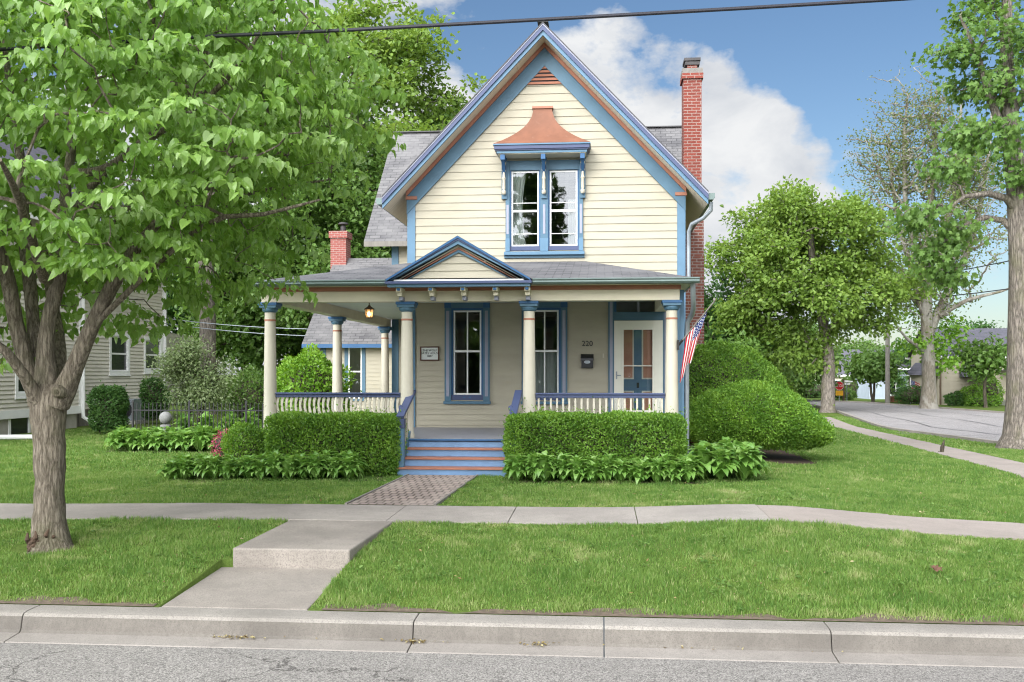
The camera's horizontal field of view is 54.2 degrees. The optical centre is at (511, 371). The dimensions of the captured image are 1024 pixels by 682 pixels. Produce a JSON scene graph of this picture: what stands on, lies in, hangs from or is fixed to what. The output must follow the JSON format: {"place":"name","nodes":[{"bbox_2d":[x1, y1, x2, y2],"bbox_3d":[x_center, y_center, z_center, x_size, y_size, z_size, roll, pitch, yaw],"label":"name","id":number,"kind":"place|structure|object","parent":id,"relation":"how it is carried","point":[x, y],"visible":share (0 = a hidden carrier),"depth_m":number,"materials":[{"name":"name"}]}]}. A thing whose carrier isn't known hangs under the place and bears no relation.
{"place":"outdoors","nodes":[
{"label":"outdoors","id":0,"kind":"place"},
{"bbox_2d":[0,0,907,50],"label":"overhead cable","id":1,"kind":"object","parent":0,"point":[547,18],"visible":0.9,"depth_m":10.00,"materials":[{"name":"black rubber"}]},
{"bbox_2d":[0,643,1023,681],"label":"road","id":2,"kind":"structure","parent":0,"point":[29,662],"depth_m":7.84,"materials":[{"name":"grey asphalt"}]},
{"bbox_2d":[0,604,39,642],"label":"kerb","id":3,"kind":"structure","parent":2,"relation":"on","point":[11,617],"depth_m":8.89,"materials":[{"name":"concrete"}]},
{"bbox_2d":[5,605,418,652],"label":"kerb","id":4,"kind":"structure","parent":2,"relation":"on","point":[199,627],"depth_m":8.71,"materials":[{"name":"concrete"}]},
{"bbox_2d":[408,613,603,657],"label":"kerb","id":5,"kind":"structure","parent":2,"relation":"on","point":[574,636],"depth_m":8.49,"materials":[{"name":"concrete"}]},
{"bbox_2d":[604,617,837,662],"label":"kerb","id":6,"kind":"structure","parent":2,"relation":"on","point":[729,640],"depth_m":8.34,"materials":[{"name":"concrete"}]},
{"bbox_2d":[824,622,1023,667],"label":"kerb","id":7,"kind":"structure","parent":2,"relation":"on","point":[1002,646],"depth_m":8.19,"materials":[{"name":"concrete"}]},
{"bbox_2d":[0,469,1023,522],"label":"grass","id":8,"kind":"structure","parent":0,"point":[717,491],"depth_m":14.75,"materials":[{"name":"green plant"}]},
{"bbox_2d":[0,375,1023,625],"bbox_3d":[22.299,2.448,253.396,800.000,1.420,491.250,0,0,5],"label":"lawn","id":9,"kind":"structure","parent":0,"point":[214,565],"depth_m":10.18,"materials":[{"name":"plant"}]},
{"bbox_2d":[0,85,141,195],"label":"tree","id":10,"kind":"object","parent":9,"relation":"on","point":[96,162],"visible":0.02,"depth_m":58.15,"materials":[{"name":"green plant"}]},
{"bbox_2d":[0,135,192,439],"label":"house","id":11,"kind":"structure","parent":9,"relation":"on","point":[110,361],"depth_m":33.88,"materials":[{"name":"grey"}]},
{"bbox_2d":[8,417,30,434],"bbox_3d":[-14.272,1.595,28.956,0.050,0.623,1.083,0,0,5],"label":"window","id":12,"kind":"structure","parent":11,"relation":"in","point":[16,425],"depth_m":28.95,"materials":[{"name":"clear glass"}]},
{"bbox_2d":[108,333,130,375],"bbox_3d":[-13.895,-0.611,35.371,0.135,1.526,1.560,0,0,5],"label":"window","id":13,"kind":"structure","parent":11,"relation":"in","point":[119,354],"depth_m":35.41,"materials":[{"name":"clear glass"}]},
{"bbox_2d":[143,336,162,373],"bbox_3d":[-13.662,-0.614,38.025,0.135,1.405,1.616,0,0,5],"label":"window","id":14,"kind":"structure","parent":11,"relation":"in","point":[147,348],"depth_m":37.84,"materials":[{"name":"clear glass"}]},
{"bbox_2d":[85,380,130,433],"bbox_3d":[-11.566,1.003,28.625,1.212,1.570,1.279,0,0,5],"label":"shrub","id":15,"kind":"object","parent":9,"relation":"on","point":[109,409],"visible":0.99,"depth_m":28.31,"materials":[{"name":"green plant"}]},
{"bbox_2d":[126,398,147,423],"bbox_3d":[-13.266,1.368,34.620,0.900,0.870,1.000,0,0,5],"label":"air conditioner","id":16,"kind":"object","parent":9,"relation":"on","point":[138,402],"visible":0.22,"depth_m":34.36,"materials":[{"name":"grey metal"}]},
{"bbox_2d":[138,376,172,420],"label":"shrub","id":17,"kind":"object","parent":9,"relation":"on","point":[151,393],"visible":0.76,"depth_m":33.96,"materials":[{"name":"green plant"}]},
{"bbox_2d":[107,447,214,452],"bbox_3d":[-7.756,1.781,22.918,3.398,0.001,1.700,0,0,5],"label":"planting bed","id":18,"kind":"object","parent":9,"relation":"on","point":[165,451],"visible":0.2,"depth_m":22.63,"materials":[{"name":"brown soil"}]},
{"bbox_2d":[103,429,125,451],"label":"hosta","id":19,"kind":"object","parent":18,"relation":"on","point":[114,442],"visible":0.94,"depth_m":22.23,"materials":[{"name":"green plant"}]},
{"bbox_2d":[145,432,167,451],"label":"hosta","id":20,"kind":"object","parent":18,"relation":"on","point":[156,439],"visible":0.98,"depth_m":22.14,"materials":[{"name":"green plant"}]},
{"bbox_2d":[170,430,194,450],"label":"hosta","id":21,"kind":"object","parent":18,"relation":"on","point":[183,436],"visible":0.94,"depth_m":22.11,"materials":[{"name":"green plant"}]},
{"bbox_2d":[182,424,209,450],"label":"hosta","id":22,"kind":"object","parent":18,"relation":"on","point":[198,435],"visible":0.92,"depth_m":22.10,"materials":[{"name":"green plant"}]},
{"bbox_2d":[154,459,178,479],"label":"hosta","id":23,"kind":"object","parent":9,"relation":"on","point":[168,467],"visible":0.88,"depth_m":16.28,"materials":[{"name":"green plant"}]},
{"bbox_2d":[142,332,247,425],"bbox_3d":[-9.573,0.261,30.354,3.075,3.264,2.740,0,0,-23],"label":"lilac","id":24,"kind":"object","parent":9,"relation":"on","point":[206,389],"visible":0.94,"depth_m":30.05,"materials":[{"name":"green plant"}]},
{"bbox_2d":[132,400,263,432],"bbox_3d":[-6.875,1.263,24.999,5.480,1.140,0.044,0,0,5],"label":"iron fence","id":25,"kind":"object","parent":9,"relation":"on","point":[197,410],"visible":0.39,"depth_m":25.08,"materials":[{"name":"black metal"}]},
{"bbox_2d":[166,221,239,404],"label":"tree","id":26,"kind":"object","parent":9,"relation":"on","point":[170,313],"visible":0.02,"depth_m":52.12,"materials":[{"name":"green plant"}]},
{"bbox_2d":[0,0,406,553],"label":"street tree","id":27,"kind":"object","parent":9,"relation":"on","point":[78,245],"visible":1,"depth_m":10.45,"materials":[{"name":"green plant"}]},
{"bbox_2d":[211,458,239,479],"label":"hosta","id":28,"kind":"object","parent":9,"relation":"on","point":[227,466],"visible":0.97,"depth_m":16.20,"materials":[{"name":"green plant"}]},
{"bbox_2d":[172,211,305,383],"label":"tree","id":29,"kind":"object","parent":9,"relation":"on","point":[247,348],"visible":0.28,"depth_m":47.71,"materials":[{"name":"green plant"}]},
{"bbox_2d":[92,0,405,414],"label":"tree","id":30,"kind":"object","parent":9,"relation":"on","point":[208,333],"visible":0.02,"depth_m":42.16,"materials":[{"name":"green plant"}]},
{"bbox_2d":[162,567,341,609],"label":"front walk","id":31,"kind":"structure","parent":9,"relation":"on","point":[264,588],"depth_m":9.66,"materials":[{"name":"concrete"}]},
{"bbox_2d":[218,364,289,424],"bbox_3d":[-8.641,0.843,33.846,2.836,2.233,2.441,0,0,5],"label":"bush","id":32,"kind":"object","parent":9,"relation":"on","point":[250,390],"visible":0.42,"depth_m":33.27,"materials":[{"name":"green plant"}]},
{"bbox_2d":[245,458,273,479],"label":"hosta","id":33,"kind":"object","parent":9,"relation":"on","point":[256,468],"visible":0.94,"depth_m":16.15,"materials":[{"name":"green plant"}]},
{"bbox_2d":[226,233,314,375],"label":"tree","id":34,"kind":"object","parent":9,"relation":"on","point":[299,349],"depth_m":51.22,"materials":[{"name":"green plant"}]},
{"bbox_2d":[261,449,284,479],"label":"hosta","id":35,"kind":"object","parent":9,"relation":"on","point":[274,458],"visible":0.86,"depth_m":16.20,"materials":[{"name":"green plant"}]},
{"bbox_2d":[275,455,301,478],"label":"hosta","id":36,"kind":"object","parent":9,"relation":"on","point":[288,465],"visible":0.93,"depth_m":16.10,"materials":[{"name":"green plant"}]},
{"bbox_2d":[187,471,393,481],"bbox_3d":[-3.715,1.759,16.815,3.450,0.036,1.750,0,0,5],"label":"planting bed","id":37,"kind":"object","parent":9,"relation":"on","point":[338,480],"visible":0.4,"depth_m":16.32,"materials":[{"name":"brown soil"}]},
{"bbox_2d":[169,457,198,479],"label":"hosta","id":38,"kind":"object","parent":37,"relation":"on","point":[183,468],"visible":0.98,"depth_m":16.25,"materials":[{"name":"green plant"}]},
{"bbox_2d":[193,455,213,479],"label":"hosta","id":39,"kind":"object","parent":37,"relation":"on","point":[202,461],"visible":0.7,"depth_m":16.29,"materials":[{"name":"green plant"}]},
{"bbox_2d":[200,455,222,479],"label":"hosta","id":40,"kind":"object","parent":37,"relation":"on","point":[215,461],"visible":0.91,"depth_m":16.26,"materials":[{"name":"green plant"}]},
{"bbox_2d":[207,412,270,459],"bbox_3d":[-4.622,1.280,17.734,1.115,1.140,1.162,0,0,24],"label":"bush","id":41,"kind":"object","parent":37,"relation":"on","point":[243,441],"visible":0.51,"depth_m":17.44,"materials":[{"name":"green plant"}]},
{"bbox_2d":[233,456,260,478],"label":"hosta","id":42,"kind":"object","parent":37,"relation":"on","point":[245,461],"visible":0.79,"depth_m":16.23,"materials":[{"name":"green plant"}]},
{"bbox_2d":[299,451,331,480],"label":"hosta","id":43,"kind":"object","parent":37,"relation":"on","point":[315,464],"visible":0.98,"depth_m":16.06,"materials":[{"name":"green plant"}]},
{"bbox_2d":[322,456,344,478],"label":"hosta","id":44,"kind":"object","parent":37,"relation":"on","point":[333,462],"visible":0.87,"depth_m":16.09,"materials":[{"name":"green plant"}]},
{"bbox_2d":[259,390,408,476],"bbox_3d":[-3.024,1.065,17.092,2.511,1.522,1.274,0,0,5],"label":"hedge","id":45,"kind":"object","parent":37,"relation":"on","point":[372,443],"visible":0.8,"depth_m":16.75,"materials":[{"name":"green plant"}]},
{"bbox_2d":[334,455,363,479],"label":"hosta","id":46,"kind":"object","parent":37,"relation":"on","point":[349,467],"visible":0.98,"depth_m":16.06,"materials":[{"name":"green plant"}]},
{"bbox_2d":[233,520,391,568],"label":"step slab","id":47,"kind":"structure","parent":9,"relation":"on","point":[318,544],"depth_m":10.70,"materials":[{"name":"concrete"}]},
{"bbox_2d":[242,119,390,365],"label":"tree","id":48,"kind":"object","parent":9,"relation":"on","point":[349,208],"visible":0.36,"depth_m":40.12,"materials":[{"name":"green plant"}]},
{"bbox_2d":[276,342,356,413],"bbox_3d":[-4.956,0.647,24.753,2.215,2.768,2.176,0,0,-34],"label":"bush","id":49,"kind":"object","parent":9,"relation":"on","point":[307,376],"visible":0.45,"depth_m":24.25,"materials":[{"name":"green plant"}]},
{"bbox_2d":[293,124,391,257],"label":"tree","id":50,"kind":"object","parent":9,"relation":"on","point":[375,167],"visible":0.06,"depth_m":43.81,"materials":[{"name":"green plant"}]},
{"bbox_2d":[302,222,391,411],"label":"kitchen wing","id":51,"kind":"structure","parent":9,"relation":"on","point":[361,350],"depth_m":31.63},
{"bbox_2d":[344,348,365,400],"bbox_3d":[-4.947,0.003,31.570,0.690,1.820,0.170,0,0,5],"label":"window","id":52,"kind":"structure","parent":51,"relation":"in","point":[346,350],"depth_m":31.52,"materials":[{"name":"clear glass"}]},
{"bbox_2d":[277,0,488,147],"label":"tree","id":53,"kind":"object","parent":9,"relation":"on","point":[396,51],"visible":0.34,"depth_m":57.99,"materials":[{"name":"green plant"}]},
{"bbox_2d":[352,107,450,246],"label":"tree","id":54,"kind":"object","parent":9,"relation":"on","point":[395,125],"visible":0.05,"depth_m":50.35,"materials":[{"name":"green plant"}]},
{"bbox_2d":[345,474,477,505],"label":"brick walk","id":55,"kind":"structure","parent":9,"relation":"on","point":[408,489],"depth_m":14.69,"materials":[{"name":"grey brick"}]},
{"bbox_2d":[254,21,714,476],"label":"house","id":56,"kind":"structure","parent":9,"relation":"on","point":[544,199],"depth_m":20.70,"materials":[{"name":"beige wood"}]},
{"bbox_2d":[420,346,438,360],"bbox_3d":[-1.728,-0.382,20.997,0.405,0.300,0.030,0,0,5],"label":"plaque","id":57,"kind":"object","parent":56,"relation":"attached to","point":[429,353],"visible":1,"depth_m":20.99,"materials":[{"name":"white metal"}]},
{"bbox_2d":[443,302,490,403],"bbox_3d":[-0.936,-0.410,20.968,0.990,2.165,0.190,0,0,5],"label":"window","id":58,"kind":"structure","parent":56,"relation":"in","point":[482,307],"depth_m":20.94,"materials":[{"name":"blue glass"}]},
{"bbox_2d":[521,302,567,403],"bbox_3d":[0.682,-0.410,20.866,0.990,2.165,0.270,0,0,5],"label":"window","id":59,"kind":"structure","parent":56,"relation":"in","point":[550,368],"depth_m":20.81,"materials":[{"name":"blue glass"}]},
{"bbox_2d":[504,159,584,257],"bbox_3d":[0.675,-3.382,20.841,1.670,2.030,0.280,0,0,5],"label":"window","id":60,"kind":"structure","parent":56,"relation":"in","point":[516,170],"depth_m":20.81,"materials":[{"name":"blue glass"}]},
{"bbox_2d":[614,320,662,426],"bbox_3d":[2.609,0.045,20.638,0.996,2.204,0.195,0,0,5],"label":"door","id":61,"kind":"structure","parent":56,"relation":"in","point":[638,345],"depth_m":20.64,"materials":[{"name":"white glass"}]},
{"bbox_2d":[677,298,715,382],"bbox_3d":[3.072,-0.523,16.898,0.176,1.420,0.801,0,0,-43],"label":"flag","id":62,"kind":"object","parent":56,"relation":"attached to","point":[692,335],"visible":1,"depth_m":16.96,"materials":[{"name":"multicoloured fabric"}]},
{"bbox_2d":[0,428,1023,487],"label":"grass","id":63,"kind":"structure","parent":9,"relation":"on","point":[839,453],"depth_m":20.55,"materials":[{"name":"green plant"}]},
{"bbox_2d":[0,595,1023,624],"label":"bare soil","id":64,"kind":"structure","parent":9,"relation":"on","point":[396,608],"depth_m":8.80,"materials":[{"name":"brown soil"}]},
{"bbox_2d":[506,474,741,483],"bbox_3d":[1.849,1.739,16.451,3.800,0.014,1.700,0,0,5],"label":"planting bed","id":65,"kind":"object","parent":9,"relation":"on","point":[528,481],"visible":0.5,"depth_m":15.89,"materials":[{"name":"brown soil"}]},
{"bbox_2d":[501,453,530,481],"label":"hosta","id":66,"kind":"object","parent":65,"relation":"on","point":[517,463],"visible":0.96,"depth_m":15.80,"materials":[{"name":"green plant"}]},
{"bbox_2d":[518,452,550,481],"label":"hosta","id":67,"kind":"object","parent":65,"relation":"on","point":[532,462],"visible":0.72,"depth_m":15.76,"materials":[{"name":"green plant"}]},
{"bbox_2d":[525,450,558,481],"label":"hosta","id":68,"kind":"object","parent":65,"relation":"on","point":[544,459],"visible":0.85,"depth_m":15.72,"materials":[{"name":"green plant"}]},
{"bbox_2d":[560,457,589,481],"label":"hosta","id":69,"kind":"object","parent":65,"relation":"on","point":[576,468],"visible":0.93,"depth_m":15.66,"materials":[{"name":"green plant"}]},
{"bbox_2d":[580,460,605,482],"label":"hosta","id":70,"kind":"object","parent":65,"relation":"on","point":[592,473],"visible":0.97,"depth_m":15.62,"materials":[{"name":"green plant"}]},
{"bbox_2d":[499,396,698,478],"bbox_3d":[1.414,1.128,16.639,3.320,1.463,1.258,0,0,5],"label":"hedge","id":71,"kind":"object","parent":65,"relation":"on","point":[650,436],"visible":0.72,"depth_m":16.34,"materials":[{"name":"green plant"}]},
{"bbox_2d":[595,456,617,480],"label":"hosta","id":72,"kind":"object","parent":65,"relation":"on","point":[607,466],"visible":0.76,"depth_m":15.69,"materials":[{"name":"green plant"}]},
{"bbox_2d":[608,458,631,480],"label":"hosta","id":73,"kind":"object","parent":65,"relation":"on","point":[621,472],"visible":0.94,"depth_m":15.67,"materials":[{"name":"green plant"}]},
{"bbox_2d":[626,461,650,483],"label":"hosta","id":74,"kind":"object","parent":65,"relation":"on","point":[638,471],"visible":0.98,"depth_m":15.58,"materials":[{"name":"green plant"}]},
{"bbox_2d":[645,458,672,482],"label":"hosta","id":75,"kind":"object","parent":65,"relation":"on","point":[655,470],"visible":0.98,"depth_m":15.56,"materials":[{"name":"green plant"}]},
{"bbox_2d":[670,457,704,482],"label":"hosta","id":76,"kind":"object","parent":65,"relation":"on","point":[688,468],"visible":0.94,"depth_m":15.55,"materials":[{"name":"green plant"}]},
{"bbox_2d":[685,442,724,479],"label":"hosta","id":77,"kind":"object","parent":65,"relation":"on","point":[700,449],"visible":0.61,"depth_m":15.84,"materials":[{"name":"green plant"}]},
{"bbox_2d":[704,446,744,481],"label":"hosta","id":78,"kind":"object","parent":65,"relation":"on","point":[722,462],"visible":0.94,"depth_m":15.70,"materials":[{"name":"green plant"}]},
{"bbox_2d":[729,445,764,480],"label":"hosta","id":79,"kind":"object","parent":65,"relation":"on","point":[746,462],"visible":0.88,"depth_m":15.77,"materials":[{"name":"green plant"}]},
{"bbox_2d":[704,327,769,354],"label":"tree","id":80,"kind":"object","parent":9,"relation":"on","point":[749,341],"visible":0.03,"depth_m":64.04,"materials":[{"name":"green plant"}]},
{"bbox_2d":[704,269,776,353],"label":"tree","id":81,"kind":"object","parent":9,"relation":"on","point":[707,304],"visible":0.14,"depth_m":71.34,"materials":[{"name":"green plant"}]},
{"bbox_2d":[689,444,817,464],"bbox_3d":[5.097,1.807,21.988,2.700,0.133,5.300,0,0,5],"label":"planting bed","id":82,"kind":"object","parent":9,"relation":"on","point":[779,456],"visible":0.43,"depth_m":21.17,"materials":[{"name":"brown soil"}]},
{"bbox_2d":[689,335,791,401],"bbox_3d":[5.213,0.369,24.333,3.749,2.564,2.584,0,0,5],"label":"bush","id":83,"kind":"object","parent":82,"relation":"on","point":[727,363],"visible":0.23,"depth_m":23.58,"materials":[{"name":"green plant"}]},
{"bbox_2d":[689,373,836,453],"bbox_3d":[5.102,0.864,20.853,3.259,1.661,2.951,0,0,5],"label":"bush","id":84,"kind":"object","parent":82,"relation":"on","point":[766,414],"visible":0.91,"depth_m":19.87,"materials":[{"name":"green plant"}]},
{"bbox_2d":[741,442,772,479],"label":"hosta","id":85,"kind":"object","parent":9,"relation":"on","point":[762,462],"visible":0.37,"depth_m":16.02,"materials":[{"name":"green plant"}]},
{"bbox_2d":[760,331,809,392],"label":"tree","id":86,"kind":"object","parent":9,"relation":"on","point":[769,351],"visible":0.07,"depth_m":77.32,"materials":[{"name":"green plant"}]},
{"bbox_2d":[782,317,853,397],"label":"tree","id":87,"kind":"object","parent":9,"relation":"on","point":[807,387],"visible":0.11,"depth_m":92.52,"materials":[{"name":"green plant"}]},
{"bbox_2d":[704,174,939,412],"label":"tree","id":88,"kind":"object","parent":9,"relation":"on","point":[785,248],"visible":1,"depth_m":65.87,"materials":[{"name":"green plant"}]},
{"bbox_2d":[837,336,890,349],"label":"tree","id":89,"kind":"object","parent":9,"relation":"on","point":[864,344],"visible":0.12,"depth_m":134.34,"materials":[{"name":"green plant"}]},
{"bbox_2d":[837,346,910,401],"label":"tree","id":90,"kind":"object","parent":9,"relation":"on","point":[868,366],"visible":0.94,"depth_m":88.72,"materials":[{"name":"green plant"}]},
{"bbox_2d":[855,351,910,398],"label":"house","id":91,"kind":"structure","parent":9,"relation":"on","point":[863,391],"depth_m":103.09,"materials":[{"name":"white"}]},
{"bbox_2d":[885,304,889,402],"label":"utility pole","id":92,"kind":"object","parent":9,"relation":"on","point":[887,373],"visible":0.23,"depth_m":85.35,"materials":[{"name":"grey wood"}]},
{"bbox_2d":[882,338,913,388],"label":"tree","id":93,"kind":"object","parent":9,"relation":"on","point":[900,378],"visible":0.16,"depth_m":102.81,"materials":[{"name":"green plant"}]},
{"bbox_2d":[893,383,920,403],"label":"bush","id":94,"kind":"object","parent":9,"relation":"on","point":[907,395],"visible":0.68,"depth_m":86.68,"materials":[{"name":"green plant"}]},
{"bbox_2d":[831,416,995,447],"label":"grass","id":95,"kind":"structure","parent":9,"relation":"on","point":[841,434],"depth_m":34.59,"materials":[{"name":"green plant"}]},
{"bbox_2d":[837,62,1021,408],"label":"tree","id":96,"kind":"object","parent":9,"relation":"on","point":[925,344],"visible":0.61,"depth_m":73.90,"materials":[{"name":"green plant"}]},
{"bbox_2d":[883,0,1023,449],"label":"tree","id":97,"kind":"object","parent":9,"relation":"on","point":[1005,124],"visible":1,"depth_m":28.66,"materials":[{"name":"green plant"}]},
{"bbox_2d":[943,390,967,405],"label":"bush","id":98,"kind":"object","parent":9,"relation":"on","point":[951,399],"visible":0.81,"depth_m":81.51,"materials":[{"name":"green plant"}]},
{"bbox_2d":[905,328,1006,404],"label":"house","id":99,"kind":"structure","parent":9,"relation":"on","point":[952,382],"depth_m":84.97,"materials":[{"name":"beige"}]},
{"bbox_2d":[959,385,982,405],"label":"bush","id":100,"kind":"object","parent":9,"relation":"on","point":[970,390],"visible":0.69,"depth_m":81.18,"materials":[{"name":"green plant"}]},
{"bbox_2d":[941,330,1006,407],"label":"tree","id":101,"kind":"object","parent":9,"relation":"on","point":[986,356],"visible":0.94,"depth_m":76.79,"materials":[{"name":"green plant"}]},
{"bbox_2d":[964,392,1001,406],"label":"bush","id":102,"kind":"object","parent":9,"relation":"on","point":[976,400],"visible":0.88,"depth_m":79.96,"materials":[{"name":"green plant"}]},
{"bbox_2d":[971,368,1005,405],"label":"bush","id":103,"kind":"object","parent":9,"relation":"on","point":[992,389],"visible":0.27,"depth_m":81.39,"materials":[{"name":"green plant"}]},
{"bbox_2d":[0,503,1023,539],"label":"sidewalk","id":104,"kind":"structure","parent":0,"point":[627,515],"depth_m":12.55,"materials":[{"name":"concrete"}]},
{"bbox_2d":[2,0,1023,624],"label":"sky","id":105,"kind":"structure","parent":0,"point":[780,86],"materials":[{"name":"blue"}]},
{"bbox_2d":[809,401,1003,439],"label":"side street","id":106,"kind":"structure","parent":0,"point":[956,424],"depth_m":57.76,"materials":[{"name":"grey asphalt"}]},
{"bbox_2d":[810,404,997,443],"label":"side kerb","id":107,"kind":"structure","parent":106,"relation":"on","point":[988,441],"depth_m":40.54,"materials":[{"name":"concrete"}]},
{"bbox_2d":[806,399,1003,412],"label":"side kerb","id":108,"kind":"structure","parent":106,"relation":"on","point":[917,406],"depth_m":79.09,"materials":[{"name":"concrete"}]},
{"bbox_2d":[825,417,1023,477],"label":"side sidewalk","id":109,"kind":"structure","parent":0,"point":[1014,467],"depth_m":26.58,"materials":[{"name":"grey concrete"}]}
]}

